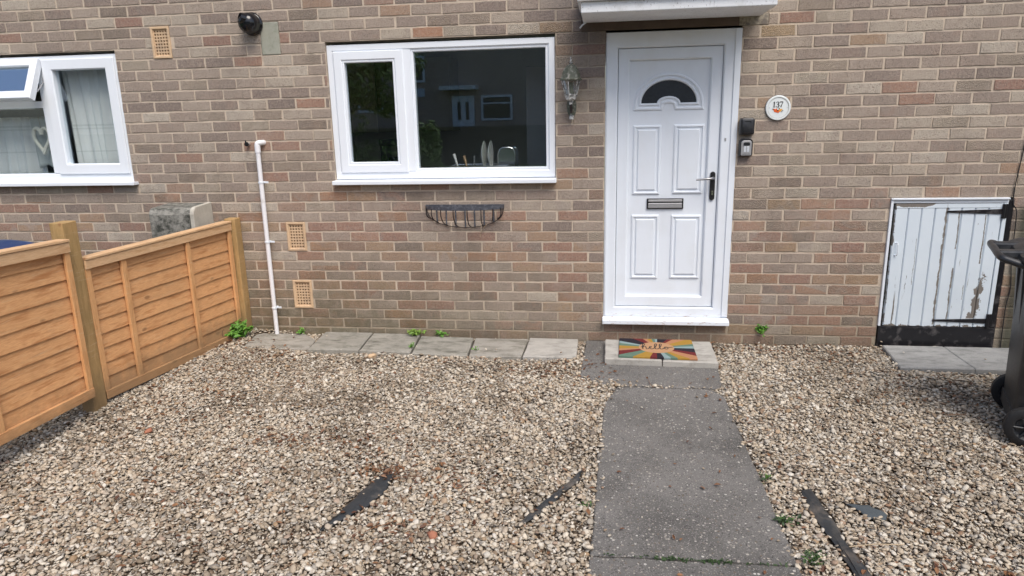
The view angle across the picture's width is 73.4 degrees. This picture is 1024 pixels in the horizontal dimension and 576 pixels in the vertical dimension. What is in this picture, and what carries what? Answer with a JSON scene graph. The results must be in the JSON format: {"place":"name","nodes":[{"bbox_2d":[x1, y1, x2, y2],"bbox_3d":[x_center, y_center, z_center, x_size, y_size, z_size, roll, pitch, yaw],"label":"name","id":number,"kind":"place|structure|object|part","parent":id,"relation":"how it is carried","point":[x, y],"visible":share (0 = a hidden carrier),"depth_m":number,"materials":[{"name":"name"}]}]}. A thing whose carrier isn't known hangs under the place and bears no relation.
{"place":"outdoors","nodes":[
{"label":"outdoors","id":0,"kind":"place"},
{"bbox_2d":[379,139,397,161],"bbox_3d":[-1.123,-1.205,6.401,0.165,0.359,0.200,1,14,8],"label":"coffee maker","id":1,"kind":"object","parent":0,"point":[385,145],"visible":0.38,"depth_m":6.33,"materials":[{"name":"black plastic"}]},
{"bbox_2d":[0,327,1023,575],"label":"gravel","id":2,"kind":"structure","parent":0,"point":[822,429],"depth_m":3.31,"materials":[{"name":"beige gravel"}]},
{"bbox_2d":[0,240,32,248],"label":"wheelie bin","id":3,"kind":"object","parent":2,"relation":"on","point":[4,244],"visible":0.02,"depth_m":3.87,"materials":[{"name":"blue plastic"}]},
{"bbox_2d":[144,427,152,433],"bbox_3d":[-1.958,0.768,3.699,0.050,0.022,0.045,-14,19,-42],"label":"loose stone","id":4,"kind":"object","parent":2,"relation":"on","point":[148,430],"visible":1,"depth_m":3.69,"materials":[{"name":"orange stone"}]},
{"bbox_2d":[82,221,241,398],"bbox_3d":[-2.267,0.103,4.602,0.074,0.908,1.402,1,14,11],"label":"timber fence","id":5,"kind":"object","parent":2,"relation":"on","point":[160,305],"visible":0.89,"depth_m":4.47,"materials":[{"name":"brown wood"}]},
{"bbox_2d":[224,318,256,338],"bbox_3d":[-2.096,0.319,5.246,0.196,0.162,0.238,7,16,29],"label":"weed","id":6,"kind":"object","parent":2,"relation":"on","point":[238,331],"visible":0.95,"depth_m":5.24,"materials":[{"name":"green plant"}]},
{"bbox_2d":[367,353,376,358],"bbox_3d":[-0.981,0.477,4.808,0.056,0.030,0.064,11,19,42],"label":"loose stone","id":7,"kind":"object","parent":2,"relation":"on","point":[372,355],"visible":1,"depth_m":4.79,"materials":[{"name":"stone"}]},
{"bbox_2d":[426,530,437,538],"bbox_3d":[-0.315,0.980,2.728,0.036,0.028,0.047,-9,16,-28],"label":"loose stone","id":8,"kind":"object","parent":2,"relation":"on","point":[431,534],"visible":1,"depth_m":2.72,"materials":[{"name":"orange stone"}]},
{"bbox_2d":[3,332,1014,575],"bbox_3d":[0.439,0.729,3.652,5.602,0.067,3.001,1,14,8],"label":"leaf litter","id":9,"kind":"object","parent":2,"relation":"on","point":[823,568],"visible":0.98,"depth_m":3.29,"materials":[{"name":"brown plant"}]},
{"bbox_2d":[577,500,591,506],"bbox_3d":[0.308,0.925,2.936,0.074,0.035,0.053,-2,14,-4],"label":"weed","id":10,"kind":"object","parent":2,"relation":"on","point":[590,502],"visible":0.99,"depth_m":2.93,"materials":[{"name":"green plant"}]},
{"bbox_2d":[755,324,768,336],"bbox_3d":[1.780,0.300,4.910,0.078,0.084,0.107,14,21,47],"label":"weed","id":11,"kind":"object","parent":2,"relation":"on","point":[761,331],"visible":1,"depth_m":4.91,"materials":[{"name":"green plant"}]},
{"bbox_2d":[759,471,773,483],"bbox_3d":[1.149,0.859,3.123,0.068,0.050,0.066,-4,14,-11],"label":"weed","id":12,"kind":"object","parent":2,"relation":"on","point":[766,477],"visible":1,"depth_m":3.12,"materials":[{"name":"green plant"}]},
{"bbox_2d":[773,513,801,526],"bbox_3d":[1.100,0.940,2.790,0.094,0.053,0.115,-13,18,-41],"label":"weed","id":13,"kind":"object","parent":2,"relation":"on","point":[780,519],"visible":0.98,"depth_m":2.79,"materials":[{"name":"green plant"}]},
{"bbox_2d":[800,548,826,568],"bbox_3d":[1.114,0.991,2.547,0.094,0.063,0.121,1,14,8],"label":"weed","id":14,"kind":"object","parent":2,"relation":"on","point":[816,557],"visible":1,"depth_m":2.53,"materials":[{"name":"green plant"}]},
{"bbox_2d":[987,237,1023,446],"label":"wheelie bin","id":15,"kind":"object","parent":2,"relation":"on","point":[1007,391],"visible":1,"depth_m":3.44,"materials":[{"name":"plastic"}]},
{"bbox_2d":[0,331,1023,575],"bbox_3d":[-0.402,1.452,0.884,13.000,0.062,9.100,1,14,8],"label":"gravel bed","id":16,"kind":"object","parent":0,"point":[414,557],"visible":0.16,"depth_m":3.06,"materials":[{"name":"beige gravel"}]},
{"bbox_2d":[49,221,107,413],"bbox_3d":[-2.425,0.265,3.879,0.078,1.285,0.105,1,14,8],"label":"fence post","id":17,"kind":"object","parent":16,"relation":"on","point":[63,230],"visible":0.38,"depth_m":3.85,"materials":[{"name":"brown wood"}]},
{"bbox_2d":[0,239,95,445],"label":"timber fence","id":18,"kind":"object","parent":17,"relation":"attached to","point":[45,374],"visible":1,"depth_m":3.50,"materials":[{"name":"brown wood"}]},
{"bbox_2d":[149,202,213,237],"bbox_3d":[-2.472,-0.041,5.285,0.358,1.212,0.255,1,14,8],"label":"concrete box","id":19,"kind":"object","parent":16,"relation":"on","point":[168,218],"visible":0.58,"depth_m":5.06,"materials":[{"name":"grey concrete"}]},
{"bbox_2d":[224,217,252,331],"bbox_3d":[-2.109,0.001,5.331,0.087,1.092,0.084,1,14,8],"label":"fence post","id":20,"kind":"object","parent":16,"relation":"on","point":[240,266],"visible":0.59,"depth_m":5.27,"materials":[{"name":"brown wood"}]},
{"bbox_2d":[245,333,315,351],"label":"paving slab","id":21,"kind":"structure","parent":16,"relation":"on","point":[302,342],"depth_m":5.18,"materials":[{"name":"grey concrete"}]},
{"bbox_2d":[296,327,304,333],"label":"weed","id":22,"kind":"object","parent":21,"relation":"on","point":[302,330],"visible":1,"depth_m":5.36,"materials":[{"name":"green plant"}]},
{"bbox_2d":[308,332,372,353],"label":"paving slab","id":23,"kind":"structure","parent":16,"relation":"on","point":[342,342],"depth_m":5.08,"materials":[{"name":"grey concrete"}]},
{"bbox_2d":[319,472,393,530],"bbox_3d":[-0.662,0.936,3.025,0.110,0.021,0.521,5,15,24],"label":"weed membrane","id":24,"kind":"object","parent":16,"relation":"on","point":[372,491],"visible":0.98,"depth_m":3.04,"materials":[{"name":"grey fabric"}]},
{"bbox_2d":[359,333,420,356],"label":"paving slab","id":25,"kind":"structure","parent":16,"relation":"on","point":[387,343],"depth_m":5.05,"materials":[{"name":"grey concrete"}]},
{"bbox_2d":[407,329,425,335],"bbox_3d":[-0.729,0.337,5.239,0.149,0.063,0.105,-11,17,-35],"label":"weed","id":26,"kind":"object","parent":25,"relation":"on","point":[415,332],"visible":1,"depth_m":5.22,"materials":[{"name":"green plant"}]},
{"bbox_2d":[412,336,473,357],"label":"paving slab","id":27,"kind":"structure","parent":16,"relation":"on","point":[443,346],"depth_m":4.99,"materials":[{"name":"grey concrete"}]},
{"bbox_2d":[436,330,448,336],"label":"weed","id":28,"kind":"object","parent":27,"relation":"on","point":[441,333],"visible":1,"depth_m":5.21,"materials":[{"name":"green plant"}]},
{"bbox_2d":[469,338,527,360],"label":"paving slab","id":29,"kind":"structure","parent":16,"relation":"on","point":[511,349],"depth_m":4.93,"materials":[{"name":"grey concrete"}]},
{"bbox_2d":[515,470,581,526],"bbox_3d":[0.186,0.918,3.017,0.046,0.023,0.565,8,17,34],"label":"weed membrane","id":30,"kind":"object","parent":16,"relation":"on","point":[558,493],"visible":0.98,"depth_m":2.99,"materials":[{"name":"grey fabric"}]},
{"bbox_2d":[523,338,577,361],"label":"paving slab","id":31,"kind":"structure","parent":16,"relation":"on","point":[544,349],"depth_m":4.87,"materials":[{"name":"grey concrete"}]},
{"bbox_2d":[801,489,871,575],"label":"weed membrane","id":32,"kind":"object","parent":16,"relation":"on","point":[826,522],"visible":1,"depth_m":2.72,"materials":[{"name":"grey fabric"}]},
{"bbox_2d":[847,504,886,520],"bbox_3d":[1.486,0.924,2.856,0.095,0.016,0.148,-6,14,-17],"label":"slate piece","id":33,"kind":"object","parent":16,"relation":"on","point":[870,511],"visible":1,"depth_m":2.84,"materials":[{"name":"grey stone"}]},
{"bbox_2d":[882,345,974,373],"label":"paving slab","id":34,"kind":"structure","parent":16,"relation":"on","point":[933,358],"depth_m":4.49,"materials":[{"name":"grey concrete"}]},
{"bbox_2d":[944,347,1008,374],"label":"paving slab","id":35,"kind":"structure","parent":16,"relation":"on","point":[995,362],"depth_m":4.50,"materials":[{"name":"grey concrete"}]},
{"bbox_2d":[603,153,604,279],"bbox_3d":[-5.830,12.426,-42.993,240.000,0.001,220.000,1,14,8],"label":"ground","id":36,"kind":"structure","parent":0,"point":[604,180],"depth_m":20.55,"materials":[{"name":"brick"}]},
{"bbox_2d":[0,0,236,255],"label":"terraced house","id":37,"kind":"structure","parent":36,"relation":"on","point":[164,116],"depth_m":5.16,"materials":[{"name":"brick"}]},
{"bbox_2d":[0,109,44,117],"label":"window blind","id":38,"kind":"object","parent":37,"relation":"attached to","point":[22,113],"depth_m":5.37,"materials":[{"name":"black plastic"}]},
{"bbox_2d":[31,108,49,154],"bbox_3d":[-3.687,-1.221,5.381,0.165,0.359,0.034,1,14,8],"label":"heart ornament","id":39,"kind":"object","parent":38,"relation":"hanging from","point":[40,130],"visible":0.91,"depth_m":5.38,"materials":[{"name":"wicker"}]},
{"bbox_2d":[0,101,48,173],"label":"net curtain","id":40,"kind":"object","parent":37,"relation":"hanging from","point":[18,152],"visible":0.72,"depth_m":5.53,"materials":[{"name":"white fabric"}]},
{"bbox_2d":[29,117,53,167],"bbox_3d":[-3.672,-1.176,5.442,0.265,0.447,0.017,1,14,8],"label":"net curtain","id":41,"kind":"object","parent":37,"relation":"hanging from","point":[44,160],"visible":0.41,"depth_m":5.45,"materials":[{"name":"white fabric"}]},
{"bbox_2d":[0,54,138,186],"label":"window","id":42,"kind":"structure","parent":37,"relation":"in","point":[43,70],"depth_m":5.24,"materials":[{"name":"white plastic"}]},
{"bbox_2d":[61,69,119,163],"bbox_3d":[-3.214,-1.310,5.368,0.550,0.892,0.072,1,14,8],"label":"net curtain","id":43,"kind":"object","parent":37,"relation":"hanging from","point":[89,105],"visible":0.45,"depth_m":5.37,"materials":[{"name":"white fabric"}]},
{"bbox_2d":[149,26,172,58],"bbox_3d":[-2.548,-1.789,5.016,0.147,0.218,0.057,1,14,8],"label":"air brick","id":44,"kind":"object","parent":37,"relation":"attached to","point":[161,43],"visible":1,"depth_m":5.00,"materials":[{"name":"ceramic"}]},
{"bbox_2d":[198,0,1023,347],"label":"terraced house","id":45,"kind":"structure","parent":36,"relation":"on","point":[684,220],"depth_m":4.82,"materials":[{"name":"brick"}]},
{"bbox_2d":[237,12,262,35],"bbox_3d":[-1.850,-1.856,4.807,0.158,0.158,0.144,1,14,8],"label":"boiler flue","id":46,"kind":"object","parent":45,"relation":"attached to","point":[250,23],"visible":1,"depth_m":4.78,"materials":[{"name":"black plastic"}]},
{"bbox_2d":[254,140,281,333],"bbox_3d":[-1.838,-0.348,5.231,0.074,1.525,0.077,1,14,8],"label":"waste pipe","id":47,"kind":"object","parent":45,"relation":"attached to","point":[257,144],"visible":0.98,"depth_m":5.18,"materials":[{"name":"white plastic"}]},
{"bbox_2d":[286,222,306,250],"bbox_3d":[-1.633,-0.396,5.238,0.149,0.219,0.057,1,14,8],"label":"air brick","id":48,"kind":"object","parent":45,"relation":"attached to","point":[296,236],"visible":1,"depth_m":5.22,"materials":[{"name":"ceramic"}]},
{"bbox_2d":[292,280,313,307],"bbox_3d":[-1.616,0.041,5.345,0.152,0.221,0.057,1,14,8],"label":"air brick","id":49,"kind":"object","parent":45,"relation":"attached to","point":[303,293],"visible":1,"depth_m":5.33,"materials":[{"name":"ceramic"}]},
{"bbox_2d":[346,56,459,132],"bbox_3d":[-1.166,-2.016,7.216,1.150,0.730,0.436,1,14,8],"label":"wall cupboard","id":50,"kind":"object","parent":45,"relation":"attached to","point":[371,97],"depth_m":7.03,"materials":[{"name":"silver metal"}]},
{"bbox_2d":[346,63,378,132],"bbox_3d":[-1.574,-1.975,7.089,0.355,0.720,0.024,1,14,8],"label":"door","id":51,"kind":"structure","parent":50,"relation":"in","point":[360,76],"depth_m":7.07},
{"bbox_2d":[375,57,451,131],"bbox_3d":[-1.009,-1.970,7.014,0.765,0.720,0.024,1,14,8],"label":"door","id":52,"kind":"structure","parent":50,"relation":"in","point":[432,73],"depth_m":7.00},
{"bbox_2d":[326,37,556,184],"bbox_3d":[-0.504,-1.234,4.871,1.639,0.976,0.150,1,14,8],"label":"window","id":53,"kind":"structure","parent":45,"relation":"in","point":[407,170],"depth_m":4.90,"materials":[{"name":"white plastic"}]},
{"bbox_2d":[425,204,503,227],"bbox_3d":[-0.352,-0.502,4.918,0.578,0.171,0.182,1,14,8],"label":"wall basket","id":54,"kind":"object","parent":45,"relation":"attached to","point":[463,207],"depth_m":4.95,"materials":[{"name":"black metal"}]},
{"bbox_2d":[526,66,545,165],"bbox_3d":[0.409,-0.920,5.942,0.490,1.880,0.622,1,14,8],"label":"fridge freezer","id":55,"kind":"object","parent":45,"relation":"in","point":[536,109],"visible":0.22,"depth_m":5.53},
{"bbox_3d":[0.360,-1.283,5.545,0.486,0.975,0.020,1,14,8],"label":"door","id":56,"kind":"part","parent":55,"relation":"part of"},
{"bbox_2d":[560,57,581,119],"bbox_3d":[0.397,-1.340,4.616,0.145,0.412,0.178,1,14,8],"label":"wall lantern","id":57,"kind":"object","parent":45,"relation":"attached to","point":[570,72],"depth_m":4.58,"materials":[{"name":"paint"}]},
{"bbox_2d":[602,28,742,325],"bbox_3d":[1.092,-0.729,4.794,0.897,2.014,0.165,1,14,8],"label":"front door","id":58,"kind":"structure","parent":45,"relation":"in","point":[672,96],"depth_m":4.78,"materials":[{"name":"white plastic"}]},
{"bbox_2d":[738,139,752,155],"bbox_3d":[1.572,-0.945,4.620,0.085,0.115,0.050,1,14,8],"label":"key safe","id":59,"kind":"object","parent":45,"relation":"attached to","point":[745,147],"visible":1,"depth_m":4.60,"materials":[{"name":"black plastic"}]},
{"bbox_2d":[738,118,754,134],"bbox_3d":[1.569,-1.079,4.588,0.097,0.112,0.050,1,14,8],"label":"key safe","id":60,"kind":"object","parent":45,"relation":"attached to","point":[746,126],"visible":1,"depth_m":4.57,"materials":[{"name":"black plastic"}]},
{"bbox_2d":[765,95,790,120],"bbox_3d":[1.763,-1.194,4.553,0.167,0.167,0.019,1,14,8],"label":"number plaque","id":61,"kind":"object","parent":45,"relation":"attached to","point":[777,107],"visible":1,"depth_m":4.55,"materials":[{"name":"white"}]},
{"bbox_2d":[875,197,1014,347],"bbox_3d":[2.934,-0.022,4.729,0.761,1.204,0.128,1,14,8],"label":"meter cupboard","id":62,"kind":"object","parent":45,"relation":"attached to","point":[942,274],"visible":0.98,"depth_m":4.67,"materials":[{"name":"white wood"}]},
{"bbox_3d":[2.913,-0.150,4.669,0.664,0.851,0.028,1,14,8],"label":"plank door","id":63,"kind":"part","parent":62,"relation":"part of","materials":[{"name":"white wood"}]},
{"bbox_2d":[1000,148,1023,347],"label":"wall cable","id":64,"kind":"object","parent":45,"relation":"attached to","point":[1013,238],"depth_m":4.55,"materials":[{"name":"black plastic"},{"name":"rubber"}]},
{"bbox_3d":[-0.732,-0.774,5.452,2.500,0.040,0.570,1,14,8],"label":"worktop","id":65,"kind":"object","parent":45,"relation":"attached to","visible":0},
{"bbox_2d":[449,163,507,166],"bbox_3d":[-0.236,-0.862,5.301,0.460,0.178,0.270,1,14,8],"label":"dish rack","id":66,"kind":"object","parent":65,"relation":"on","point":[473,166],"visible":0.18,"depth_m":5.18,"materials":[{"name":"silver metal"}]},
{"bbox_2d":[480,141,486,165],"bbox_3d":[-0.221,-1.018,5.245,0.023,0.210,0.210,1,14,8],"label":"plate","id":67,"kind":"object","parent":66,"relation":"in","point":[483,153],"visible":0.94,"depth_m":5.27,"materials":[{"name":"white ceramic"}]},
{"bbox_2d":[487,141,492,165],"bbox_3d":[-0.170,-1.018,5.238,0.023,0.210,0.210,1,14,8],"label":"plate","id":68,"kind":"object","parent":66,"relation":"in","point":[490,153],"visible":0.94,"depth_m":5.26,"materials":[{"name":"white ceramic"}]},
{"bbox_2d":[497,145,517,166],"bbox_3d":[-0.029,-0.931,5.261,0.140,0.314,0.160,1,14,8],"label":"toaster","id":69,"kind":"object","parent":65,"relation":"on","point":[507,155],"visible":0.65,"depth_m":5.17,"materials":[{"name":"silver metal"}]},
{"bbox_2d":[580,340,801,575],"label":"path","id":70,"kind":"structure","parent":0,"point":[647,446],"depth_m":3.08,"materials":[{"name":"concrete"}]},
{"bbox_2d":[604,339,661,365],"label":"paving slab","id":71,"kind":"structure","parent":70,"relation":"on","point":[611,351],"depth_m":4.60,"materials":[{"name":"grey concrete"}]},
{"bbox_2d":[619,338,697,360],"bbox_3d":[0.997,0.419,4.751,0.520,0.015,0.408,1,14,8],"label":"door mat","id":72,"kind":"object","parent":71,"relation":"on","point":[671,349],"depth_m":4.72,"materials":[{"name":"multicoloured"}]},
{"bbox_2d":[662,342,718,368],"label":"paving slab","id":73,"kind":"structure","parent":70,"relation":"on","point":[706,355],"depth_m":4.54,"materials":[{"name":"grey concrete"}]},
{"bbox_2d":[603,553,787,567],"bbox_3d":[0.681,1.014,2.559,0.677,0.015,0.042,1,14,8],"label":"moss","id":74,"kind":"object","parent":70,"relation":"on","point":[672,558],"visible":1,"depth_m":2.56,"materials":[{"name":"green plant"}]}
]}

